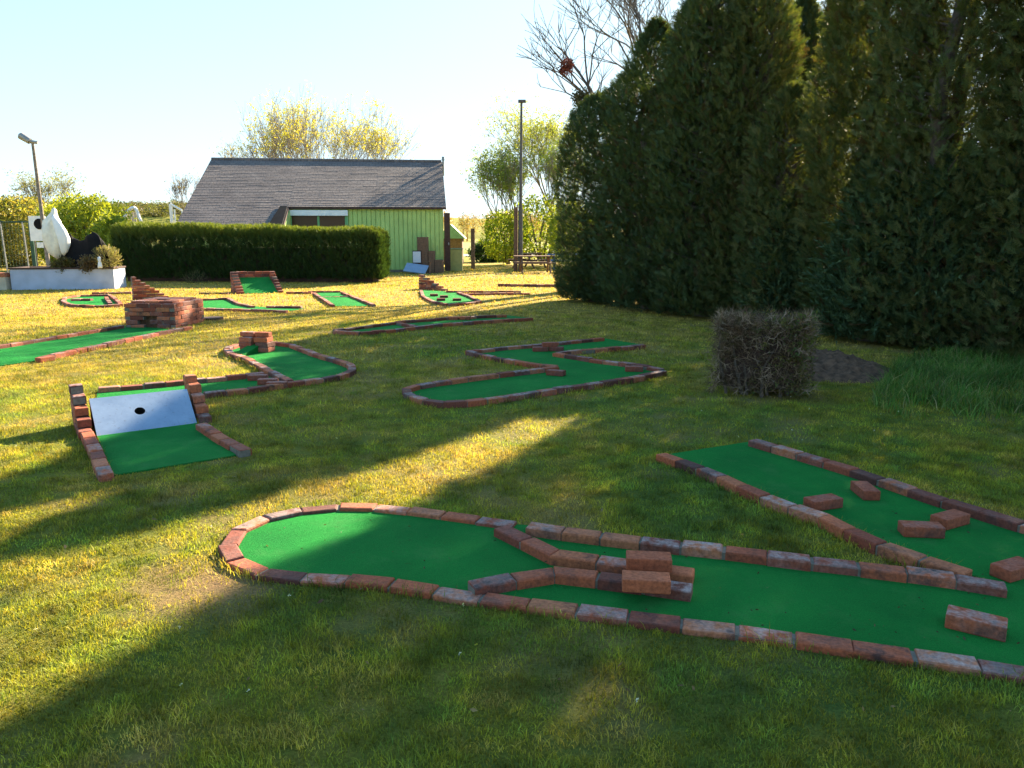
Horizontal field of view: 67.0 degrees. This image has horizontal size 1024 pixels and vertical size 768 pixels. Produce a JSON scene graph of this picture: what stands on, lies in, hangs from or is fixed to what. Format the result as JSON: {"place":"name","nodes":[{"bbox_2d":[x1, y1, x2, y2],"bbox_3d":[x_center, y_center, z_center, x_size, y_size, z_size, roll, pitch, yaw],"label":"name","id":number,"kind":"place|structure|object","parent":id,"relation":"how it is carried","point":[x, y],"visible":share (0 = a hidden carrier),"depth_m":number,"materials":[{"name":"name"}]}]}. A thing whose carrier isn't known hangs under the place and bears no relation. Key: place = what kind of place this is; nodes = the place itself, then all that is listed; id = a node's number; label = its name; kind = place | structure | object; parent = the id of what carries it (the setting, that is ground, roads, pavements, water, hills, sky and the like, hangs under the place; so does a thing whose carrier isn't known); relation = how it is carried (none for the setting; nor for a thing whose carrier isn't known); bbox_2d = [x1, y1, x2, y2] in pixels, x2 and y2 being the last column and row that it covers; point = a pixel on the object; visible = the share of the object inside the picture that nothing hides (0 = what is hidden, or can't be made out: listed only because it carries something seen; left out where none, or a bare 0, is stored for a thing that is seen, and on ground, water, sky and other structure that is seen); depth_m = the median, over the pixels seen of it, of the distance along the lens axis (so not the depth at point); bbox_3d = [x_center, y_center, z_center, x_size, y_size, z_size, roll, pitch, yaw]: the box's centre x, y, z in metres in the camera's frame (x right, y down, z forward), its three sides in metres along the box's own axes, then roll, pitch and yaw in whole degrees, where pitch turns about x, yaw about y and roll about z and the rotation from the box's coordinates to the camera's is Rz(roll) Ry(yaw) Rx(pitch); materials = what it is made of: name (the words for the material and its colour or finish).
{"place":"outdoors","nodes":[
{"label":"outdoors","id":0,"kind":"place"},
{"bbox_2d":[13,242,565,249],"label":"meadow","id":1,"kind":"structure","parent":0,"point":[466,245],"depth_m":123.26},
{"bbox_2d":[90,208,546,238],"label":"hills","id":2,"kind":"structure","parent":0,"point":[165,218],"depth_m":377.24,"materials":[{"name":"plant"}]},
{"bbox_2d":[19,197,187,217],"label":"woodland","id":3,"kind":"object","parent":2,"relation":"on","point":[161,209],"visible":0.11,"depth_m":393.69,"materials":[{"name":"green plant"}]},
{"bbox_2d":[0,239,1023,767],"bbox_3d":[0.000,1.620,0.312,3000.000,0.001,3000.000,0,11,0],"label":"lawn","id":4,"kind":"structure","parent":0,"point":[240,587],"depth_m":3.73,"materials":[{"name":"plant"}]},
{"bbox_2d":[0,272,11,289],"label":"wall","id":5,"kind":"structure","parent":4,"relation":"on","point":[5,281],"depth_m":23.49,"materials":[{"name":"paint"}]},
{"bbox_2d":[0,194,28,266],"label":"leafy bush","id":6,"kind":"object","parent":4,"relation":"on","point":[5,233],"visible":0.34,"depth_m":40.37,"materials":[{"name":"green plant"}]},
{"bbox_2d":[0,221,36,271],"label":"fence","id":7,"kind":"object","parent":4,"relation":"on","point":[33,254],"visible":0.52,"depth_m":29.50,"materials":[{"name":"grey metal"}]},
{"bbox_2d":[0,193,49,266],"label":"leafy bush","id":8,"kind":"object","parent":4,"relation":"on","point":[24,205],"visible":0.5,"depth_m":40.25,"materials":[{"name":"green plant"}]},
{"bbox_2d":[18,132,50,265],"bbox_3d":[-15.717,-5.752,25.573,0.656,4.931,0.233,0,11,0],"label":"street lamp","id":9,"kind":"object","parent":4,"relation":"on","point":[22,136],"visible":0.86,"depth_m":25.36,"materials":[{"name":"grey metal"}]},
{"bbox_2d":[28,216,44,265],"bbox_3d":[-17.735,-5.119,29.076,0.630,2.346,0.091,0,11,0],"label":"sign board","id":10,"kind":"object","parent":4,"relation":"on","point":[35,228],"visible":0.62,"depth_m":28.93,"materials":[{"name":"white paint"}]},
{"bbox_2d":[3,162,86,206],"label":"young tree","id":11,"kind":"object","parent":4,"relation":"on","point":[30,185],"visible":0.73,"depth_m":42.72,"materials":[{"name":"green plant"}]},
{"bbox_2d":[35,356,54,362],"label":"loose brick","id":12,"kind":"object","parent":4,"relation":"on","point":[44,359],"visible":1,"depth_m":10.21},
{"bbox_2d":[25,200,93,262],"bbox_3d":[-21.695,-7.154,37.302,3.188,3.761,3.049,0,11,0],"label":"leafy bush","id":13,"kind":"object","parent":4,"relation":"on","point":[41,252],"visible":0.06,"depth_m":36.72,"materials":[{"name":"green plant"}]},
{"bbox_2d":[8,266,126,289],"bbox_3d":[-13.896,-3.345,24.296,3.016,0.672,1.140,-2,11,-9],"label":"planter","id":14,"kind":"object","parent":4,"relation":"on","point":[34,277],"visible":0.98,"depth_m":23.79,"materials":[{"name":"paint"}]},
{"bbox_2d":[41,208,70,258],"bbox_3d":[-14.038,-4.402,23.797,0.832,1.999,0.573,5,12,25],"label":"wrapped plant","id":15,"kind":"object","parent":14,"relation":"in","point":[56,239],"visible":1,"depth_m":23.66,"materials":[{"name":"white fabric"}]},
{"bbox_2d":[48,255,76,273],"bbox_3d":[-13.867,-3.652,23.837,0.941,0.654,0.563,0,11,0],"label":"shrub","id":16,"kind":"object","parent":14,"relation":"in","point":[57,263],"visible":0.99,"depth_m":23.74,"materials":[{"name":"green plant"}]},
{"bbox_2d":[61,232,111,266],"bbox_3d":[-13.297,-4.118,24.039,1.453,1.211,0.400,0,11,0],"label":"black sheeting","id":17,"kind":"object","parent":14,"relation":"on","point":[88,243],"visible":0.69,"depth_m":23.91,"materials":[{"name":"plastic"}]},
{"bbox_2d":[76,254,96,274],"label":"shrub","id":18,"kind":"object","parent":14,"relation":"in","point":[84,262],"visible":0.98,"depth_m":23.74,"materials":[{"name":"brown plant"}]},
{"bbox_2d":[91,244,123,269],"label":"ornamental grass","id":19,"kind":"object","parent":14,"relation":"on","point":[110,257],"depth_m":23.83,"materials":[{"name":"beige plant"}]},
{"bbox_2d":[42,190,136,261],"bbox_3d":[-19.839,-7.041,36.269,4.307,4.068,4.124,-9,14,-39],"label":"leafy bush","id":20,"kind":"object","parent":4,"relation":"on","point":[85,208],"visible":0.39,"depth_m":35.35,"materials":[{"name":"green plant"}]},
{"bbox_2d":[61,292,131,307],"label":"minigolf lane","id":21,"kind":"structure","parent":4,"relation":"on","point":[99,299],"depth_m":19.38,"materials":[{"name":"carpet"}]},
{"bbox_2d":[0,297,204,365],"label":"minigolf lane","id":22,"kind":"structure","parent":4,"relation":"on","point":[142,316],"depth_m":13.21,"materials":[{"name":"carpet"}]},
{"bbox_2d":[83,208,127,262],"bbox_3d":[-17.251,-6.025,33.439,2.168,3.088,2.043,-8,14,-37],"label":"leafy bush","id":23,"kind":"object","parent":4,"relation":"on","point":[105,223],"visible":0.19,"depth_m":32.96,"materials":[{"name":"green plant"}]},
{"bbox_2d":[123,206,142,221],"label":"arched frame","id":24,"kind":"object","parent":4,"relation":"on","point":[136,212],"visible":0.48,"depth_m":42.97,"materials":[{"name":"white paint"}]},
{"bbox_2d":[169,203,182,222],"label":"goal frame","id":25,"kind":"object","parent":4,"relation":"on","point":[171,211],"visible":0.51,"depth_m":44.87,"materials":[{"name":"white paint"}]},
{"bbox_2d":[164,167,199,209],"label":"young tree","id":26,"kind":"object","parent":4,"relation":"on","point":[175,187],"visible":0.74,"depth_m":50.24,"materials":[{"name":"green plant"}]},
{"bbox_2d":[179,269,204,282],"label":"weed tuft","id":27,"kind":"object","parent":4,"relation":"on","point":[199,277],"visible":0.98,"depth_m":26.90,"materials":[{"name":"green plant"}]},
{"bbox_2d":[68,331,355,481],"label":"minigolf lane","id":28,"kind":"structure","parent":4,"relation":"on","point":[153,412],"depth_m":6.75,"materials":[{"name":"carpet"}]},
{"bbox_2d":[247,374,268,380],"bbox_3d":[-2.917,-0.077,8.880,0.215,0.062,0.105,-1,11,-6],"label":"loose brick","id":29,"kind":"object","parent":28,"relation":"on","point":[252,377],"visible":0.76,"depth_m":8.83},
{"bbox_2d":[257,378,278,384],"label":"loose brick","id":30,"kind":"object","parent":28,"relation":"on","point":[261,381],"visible":0.72,"depth_m":8.58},
{"bbox_2d":[130,277,303,312],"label":"minigolf lane","id":31,"kind":"structure","parent":4,"relation":"on","point":[142,290],"depth_m":18.54,"materials":[{"name":"carpet"}]},
{"bbox_2d":[208,130,291,157],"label":"young tree","id":32,"kind":"object","parent":4,"relation":"on","point":[228,152],"visible":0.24,"depth_m":48.36,"materials":[{"name":"yellow plant"}]},
{"bbox_2d":[109,221,391,281],"bbox_3d":[-9.433,-4.828,28.032,10.265,2.243,2.129,1,11,5],"label":"clipped hedge","id":33,"kind":"object","parent":4,"relation":"on","point":[363,256],"visible":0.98,"depth_m":27.35,"materials":[{"name":"green plant"}]},
{"bbox_2d":[199,271,375,306],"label":"minigolf lane","id":34,"kind":"structure","parent":4,"relation":"on","point":[242,282],"depth_m":22.36,"materials":[{"name":"carpet"}]},
{"bbox_2d":[177,157,450,271],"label":"green house","id":35,"kind":"structure","parent":4,"relation":"on","point":[402,202],"depth_m":34.79,"materials":[{"name":"paint"}]},
{"bbox_2d":[292,216,344,247],"bbox_3d":[-8.520,-6.707,34.134,2.300,1.446,0.020,-1,11,-7],"label":"window","id":36,"kind":"structure","parent":35,"relation":"in","point":[325,221],"depth_m":34.04,"materials":[{"name":"brown glass"}]},
{"bbox_2d":[444,213,450,270],"bbox_3d":[-2.912,-6.386,34.792,0.265,2.570,0.085,-1,11,-7],"label":"post","id":37,"kind":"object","parent":35,"relation":"in","point":[446,215],"depth_m":34.76,"materials":[{"name":"brown wood"}]},
{"bbox_2d":[227,80,420,159],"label":"young tree","id":38,"kind":"object","parent":4,"relation":"on","point":[292,141],"visible":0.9,"depth_m":46.15,"materials":[{"name":"yellow plant"}]},
{"bbox_2d":[403,263,428,273],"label":"ramp panel","id":39,"kind":"structure","parent":4,"relation":"on","point":[415,268],"depth_m":33.55,"materials":[{"name":"paint"}]},
{"bbox_2d":[412,251,421,264],"bbox_3d":[-4.168,-5.371,33.987,0.400,0.982,0.040,0,11,0],"label":"notice board","id":40,"kind":"object","parent":4,"relation":"on","point":[417,257],"visible":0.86,"depth_m":33.93,"materials":[{"name":"white wood"}]},
{"bbox_2d":[417,237,443,272],"bbox_3d":[-3.601,-5.713,34.222,1.114,1.564,0.500,0,11,0],"label":"stepped box","id":41,"kind":"object","parent":4,"relation":"on","point":[437,266],"visible":0.77,"depth_m":34.01,"materials":[{"name":"brown wood"}]},
{"bbox_2d":[333,315,532,335],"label":"minigolf lane","id":42,"kind":"structure","parent":4,"relation":"on","point":[397,326],"depth_m":14.24,"materials":[{"name":"brick"}]},
{"bbox_2d":[443,224,465,263],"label":"playhouse","id":43,"kind":"object","parent":4,"relation":"on","point":[457,236],"visible":0.44,"depth_m":44.64,"materials":[{"name":"green wood"}]},
{"bbox_2d":[450,248,462,270],"bbox_3d":[-2.619,-5.800,36.054,0.680,1.042,0.460,0,11,0],"label":"utility cabinet","id":44,"kind":"object","parent":4,"relation":"on","point":[456,256],"visible":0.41,"depth_m":35.85,"materials":[{"name":"paint"}]},
{"bbox_2d":[471,229,474,268],"bbox_3d":[-1.919,-6.629,37.931,0.190,1.960,0.190,0,11,0],"label":"wooden post","id":45,"kind":"object","parent":4,"relation":"on","point":[472,248],"visible":0.87,"depth_m":37.84,"materials":[{"name":"brown wood"}]},
{"bbox_2d":[419,275,529,306],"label":"minigolf lane","id":46,"kind":"structure","parent":4,"relation":"on","point":[429,284],"depth_m":21.60,"materials":[{"name":"carpet"}]},
{"bbox_2d":[465,238,508,261],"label":"roadside shrub","id":47,"kind":"object","parent":4,"relation":"on","point":[481,255],"visible":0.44,"depth_m":47.62,"materials":[{"name":"green plant"}]},
{"bbox_2d":[477,207,531,264],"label":"leafy bush","id":48,"kind":"object","parent":4,"relation":"on","point":[501,255],"visible":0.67,"depth_m":42.69,"materials":[{"name":"green plant"}]},
{"bbox_2d":[459,135,551,263],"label":"loose tree","id":49,"kind":"object","parent":4,"relation":"on","point":[506,166],"visible":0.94,"depth_m":42.27,"materials":[{"name":"green plant"}]},
{"bbox_2d":[0,348,1010,714],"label":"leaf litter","id":50,"kind":"object","parent":4,"relation":"on","point":[478,480],"visible":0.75,"depth_m":3.62,"materials":[{"name":"brown plant"}]},
{"bbox_2d":[513,207,517,270],"bbox_3d":[0.166,-6.636,35.486,0.208,2.900,0.198,0,11,0],"label":"wooden post","id":51,"kind":"object","parent":4,"relation":"on","point":[515,266],"visible":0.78,"depth_m":35.41,"materials":[{"name":"brown wood"}]},
{"bbox_2d":[518,100,525,270],"bbox_3d":[0.441,-8.889,34.949,0.340,7.527,0.213,0,11,0],"label":"lamp pole","id":52,"kind":"object","parent":4,"relation":"on","point":[520,227],"visible":0.91,"depth_m":34.99,"materials":[{"name":"metal"}]},
{"bbox_2d":[498,284,553,286],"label":"brick curb","id":53,"kind":"structure","parent":4,"relation":"on","point":[528,285],"depth_m":25.00,"materials":[{"name":"brick"}]},
{"bbox_2d":[506,253,546,268],"bbox_3d":[0.859,-6.214,39.029,1.680,0.771,1.800,6,13,29],"label":"picnic table","id":54,"kind":"object","parent":4,"relation":"on","point":[528,259],"visible":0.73,"depth_m":38.78,"materials":[{"name":"brown wood"}]},
{"bbox_2d":[443,205,620,241],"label":"trees","id":55,"kind":"object","parent":4,"relation":"on","point":[466,225],"visible":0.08,"depth_m":195.59,"materials":[{"name":"yellow plant"}]},
{"bbox_2d":[402,337,666,408],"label":"minigolf lane","id":56,"kind":"structure","parent":4,"relation":"on","point":[586,372],"depth_m":8.98,"materials":[{"name":"carpet"}]},
{"bbox_2d":[532,346,547,351],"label":"loose brick","id":57,"kind":"object","parent":56,"relation":"on","point":[539,349],"visible":1,"depth_m":11.04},
{"bbox_2d":[546,369,565,375],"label":"loose brick","id":58,"kind":"object","parent":56,"relation":"on","point":[553,372],"visible":1,"depth_m":9.15,"materials":[{"name":"brick"}]},
{"bbox_2d":[548,346,563,350],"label":"loose brick","id":59,"kind":"object","parent":56,"relation":"on","point":[559,348],"visible":0.83,"depth_m":11.06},
{"bbox_2d":[542,342,557,346],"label":"loose brick","id":60,"kind":"object","parent":59,"relation":"on","point":[549,344],"visible":1,"depth_m":11.06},
{"bbox_2d":[625,365,642,371],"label":"loose brick","id":61,"kind":"object","parent":56,"relation":"on","point":[630,368],"visible":1,"depth_m":9.41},
{"bbox_2d":[513,255,555,272],"bbox_3d":[0.979,-5.324,34.414,1.800,0.771,1.680,-1,11,-4],"label":"picnic table","id":62,"kind":"object","parent":4,"relation":"on","point":[548,263],"visible":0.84,"depth_m":34.07,"materials":[{"name":"brown wood"}]},
{"bbox_2d":[469,84,603,261],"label":"loose tree","id":63,"kind":"object","parent":4,"relation":"on","point":[548,133],"visible":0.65,"depth_m":42.14,"materials":[{"name":"green plant"}]},
{"bbox_2d":[505,190,572,261],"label":"leafy bush","id":64,"kind":"object","parent":4,"relation":"on","point":[534,200],"visible":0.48,"depth_m":41.53,"materials":[{"name":"green plant"}]},
{"bbox_2d":[531,133,584,264],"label":"loose tree","id":65,"kind":"object","parent":4,"relation":"on","point":[549,166],"visible":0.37,"depth_m":41.30,"materials":[{"name":"green plant"}]},
{"bbox_2d":[542,202,591,263],"bbox_3d":[3.114,-7.835,40.245,3.060,3.610,3.238,0,11,0],"label":"leafy bush","id":66,"kind":"object","parent":4,"relation":"on","point":[553,225],"visible":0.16,"depth_m":39.77,"materials":[{"name":"green plant"}]},
{"bbox_2d":[570,236,612,300],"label":"conifer","id":67,"kind":"object","parent":4,"relation":"on","point":[586,267],"visible":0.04,"depth_m":19.16,"materials":[{"name":"green plant"}]},
{"bbox_2d":[549,89,640,301],"bbox_3d":[2.120,-4.576,19.092,2.493,5.171,2.711,0,11,0],"label":"conifer tree","id":68,"kind":"object","parent":4,"relation":"on","point":[566,283],"visible":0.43,"depth_m":18.63,"materials":[{"name":"green plant"}]},
{"bbox_2d":[516,0,675,109],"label":"bare tree","id":69,"kind":"object","parent":4,"relation":"on","point":[564,70],"visible":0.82,"depth_m":25.49,"materials":[{"name":"brown plant"}]},
{"bbox_2d":[570,71,666,306],"bbox_3d":[2.780,-4.587,18.292,2.645,5.515,2.700,-10,15,-41],"label":"conifer tree","id":70,"kind":"object","parent":4,"relation":"on","point":[594,127],"visible":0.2,"depth_m":17.86,"materials":[{"name":"green plant"}]},
{"bbox_2d":[218,439,1023,684],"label":"minigolf lane","id":71,"kind":"structure","parent":4,"relation":"on","point":[819,601],"depth_m":3.85,"materials":[{"name":"carpet"}]},
{"bbox_2d":[266,511,1019,643],"bbox_3d":[0.736,0.920,3.860,4.324,0.030,1.681,0,11,0],"label":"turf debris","id":72,"kind":"object","parent":71,"relation":"on","point":[964,638],"visible":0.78,"depth_m":3.55,"materials":[{"name":"brown plant"}]},
{"bbox_2d":[622,570,670,593],"bbox_3d":[0.607,0.897,3.502,0.215,0.062,0.105,1,11,7],"label":"loose brick","id":73,"kind":"object","parent":71,"relation":"on","point":[652,582],"visible":1,"depth_m":3.46,"materials":[{"name":"brick"}]},
{"bbox_2d":[626,550,671,571],"bbox_3d":[0.659,0.853,3.728,0.215,0.062,0.105,1,11,7],"label":"loose brick","id":74,"kind":"object","parent":71,"relation":"on","point":[654,561],"visible":0.98,"depth_m":3.68,"materials":[{"name":"brick"}]},
{"bbox_2d":[803,493,842,510],"bbox_3d":[1.903,0.724,4.728,0.215,0.062,0.105,-4,12,-20],"label":"loose brick","id":75,"kind":"object","parent":71,"relation":"on","point":[829,501],"visible":0.8,"depth_m":4.69,"materials":[{"name":"brick"}]},
{"bbox_2d":[850,481,880,499],"bbox_3d":[2.261,0.681,4.950,0.105,0.062,0.215,0,11,2],"label":"loose brick","id":76,"kind":"object","parent":71,"relation":"on","point":[864,490],"visible":1,"depth_m":4.89,"materials":[{"name":"brick"}]},
{"bbox_2d":[897,520,945,538],"bbox_3d":[2.273,0.807,4.295,0.215,0.062,0.105,1,11,7],"label":"loose brick","id":77,"kind":"object","parent":71,"relation":"on","point":[920,529],"visible":1,"depth_m":4.25,"materials":[{"name":"brick"}]},
{"bbox_2d":[930,509,970,529],"bbox_3d":[2.520,0.778,4.446,0.215,0.062,0.105,-6,12,-27],"label":"loose brick","id":78,"kind":"object","parent":71,"relation":"on","point":[950,519],"visible":0.86,"depth_m":4.41,"materials":[{"name":"brick"}]},
{"bbox_2d":[945,605,1007,641],"bbox_3d":[1.955,1.006,3.256,0.220,0.065,0.108,7,13,33],"label":"loose brick","id":79,"kind":"object","parent":71,"relation":"on","point":[979,623],"visible":1,"depth_m":3.23,"materials":[{"name":"brick"}]},
{"bbox_2d":[989,556,1023,582],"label":"loose brick","id":80,"kind":"object","parent":71,"relation":"on","point":[1009,570],"visible":1,"depth_m":3.74,"materials":[{"name":"brick"}]},
{"bbox_2d":[554,0,724,75],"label":"bare tree","id":81,"kind":"object","parent":4,"relation":"on","point":[641,21],"visible":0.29,"depth_m":27.90,"materials":[{"name":"brown plant"}]},
{"bbox_2d":[588,12,705,312],"bbox_3d":[3.072,-4.794,17.075,2.857,6.349,2.768,0,11,0],"label":"conifer tree","id":82,"kind":"object","parent":4,"relation":"on","point":[647,44],"visible":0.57,"depth_m":16.70,"materials":[{"name":"green plant"}]},
{"bbox_2d":[622,70,700,265],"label":"conifer tree","id":83,"kind":"object","parent":4,"relation":"on","point":[642,191],"visible":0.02,"depth_m":18.00,"materials":[{"name":"green plant"}]},
{"bbox_2d":[625,0,745,313],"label":"conifer tree","id":84,"kind":"object","parent":4,"relation":"on","point":[649,292],"visible":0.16,"depth_m":15.91,"materials":[{"name":"green plant"}]},
{"bbox_2d":[641,0,774,316],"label":"conifer tree","id":85,"kind":"object","parent":4,"relation":"on","point":[692,6],"visible":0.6,"depth_m":14.98,"materials":[{"name":"green plant"}]},
{"bbox_2d":[657,16,760,277],"bbox_3d":[4.369,-4.872,17.070,2.560,6.611,2.362,-10,15,-43],"label":"conifer tree","id":86,"kind":"object","parent":4,"relation":"on","point":[695,167],"visible":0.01,"depth_m":16.55,"materials":[{"name":"green plant"}]},
{"bbox_2d":[692,7,803,273],"bbox_3d":[4.931,-4.964,16.072,2.516,7.039,2.514,0,11,0],"label":"conifer tree","id":87,"kind":"object","parent":4,"relation":"on","point":[737,120],"visible":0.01,"depth_m":15.74,"materials":[{"name":"green plant"}]},
{"bbox_2d":[689,0,809,316],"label":"conifer tree","id":88,"kind":"object","parent":4,"relation":"on","point":[779,23],"visible":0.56,"depth_m":14.28,"materials":[{"name":"green plant"}]},
{"bbox_2d":[702,304,826,397],"bbox_3d":[2.697,-0.319,8.159,1.334,1.090,1.066,4,12,20],"label":"dead bush","id":89,"kind":"object","parent":4,"relation":"on","point":[760,353],"visible":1,"depth_m":7.96,"materials":[{"name":"brown plant"}]},
{"bbox_2d":[731,187,822,318],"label":"conifer","id":90,"kind":"object","parent":4,"relation":"on","point":[795,269],"visible":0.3,"depth_m":13.59,"materials":[{"name":"green plant"}]},
{"bbox_2d":[727,80,845,315],"bbox_3d":[5.010,-3.202,13.958,2.147,4.365,2.070,0,11,0],"label":"conifer tree","id":91,"kind":"object","parent":4,"relation":"on","point":[781,103],"visible":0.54,"depth_m":13.54,"materials":[{"name":"green plant"}]},
{"bbox_2d":[770,0,848,205],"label":"conifer tree","id":92,"kind":"object","parent":4,"relation":"on","point":[811,12],"visible":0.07,"depth_m":16.93,"materials":[{"name":"green plant"}]},
{"bbox_2d":[805,348,889,382],"bbox_3d":[3.878,-0.325,9.900,1.800,0.215,2.400,0,11,0],"label":"earth mound","id":93,"kind":"object","parent":4,"relation":"on","point":[838,365],"visible":0.5,"depth_m":9.21,"materials":[{"name":"soil"}]},
{"bbox_2d":[797,154,936,347],"bbox_3d":[5.666,-2.021,12.090,2.187,3.142,2.244,0,11,0],"label":"conifer","id":94,"kind":"object","parent":4,"relation":"on","point":[835,318],"visible":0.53,"depth_m":11.75,"materials":[{"name":"green plant"}]},
{"bbox_2d":[785,0,957,333],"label":"conifer tree","id":95,"kind":"object","parent":4,"relation":"on","point":[846,21],"visible":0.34,"depth_m":12.24,"materials":[{"name":"green plant"}]},
{"bbox_2d":[830,0,1023,350],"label":"conifer tree","id":96,"kind":"object","parent":4,"relation":"on","point":[938,108],"visible":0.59,"depth_m":10.83,"materials":[{"name":"green plant"}]},
{"bbox_2d":[871,141,1015,352],"bbox_3d":[6.548,-1.994,11.419,2.272,3.160,2.327,0,11,0],"label":"conifer","id":97,"kind":"object","parent":4,"relation":"on","point":[937,258],"visible":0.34,"depth_m":10.96,"materials":[{"name":"green plant"}]},
{"bbox_2d":[886,0,1022,174],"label":"conifer tree","id":98,"kind":"object","parent":4,"relation":"on","point":[957,102],"visible":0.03,"depth_m":11.59,"materials":[{"name":"green plant"}]},
{"bbox_2d":[934,0,1023,358],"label":"conifer tree","id":99,"kind":"object","parent":4,"relation":"on","point":[1000,343],"visible":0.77,"depth_m":10.10,"materials":[{"name":"green plant"}]},
{"bbox_2d":[948,131,1023,354],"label":"conifer","id":100,"kind":"object","parent":4,"relation":"on","point":[1004,290],"visible":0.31,"depth_m":10.38,"materials":[{"name":"green plant"}]},
{"bbox_2d":[971,0,1023,309],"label":"conifer tree","id":101,"kind":"object","parent":4,"relation":"on","point":[1009,89],"visible":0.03,"depth_m":10.73,"materials":[{"name":"green plant"}]},
{"bbox_2d":[0,0,1023,221],"label":"sky","id":102,"kind":"structure","parent":0,"point":[132,95],"materials":[{"name":"white"}]},
{"bbox_2d":[864,343,1023,421],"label":"tall grass","id":103,"kind":"structure","parent":0,"point":[944,364],"depth_m":8.42,"materials":[{"name":"plant"}]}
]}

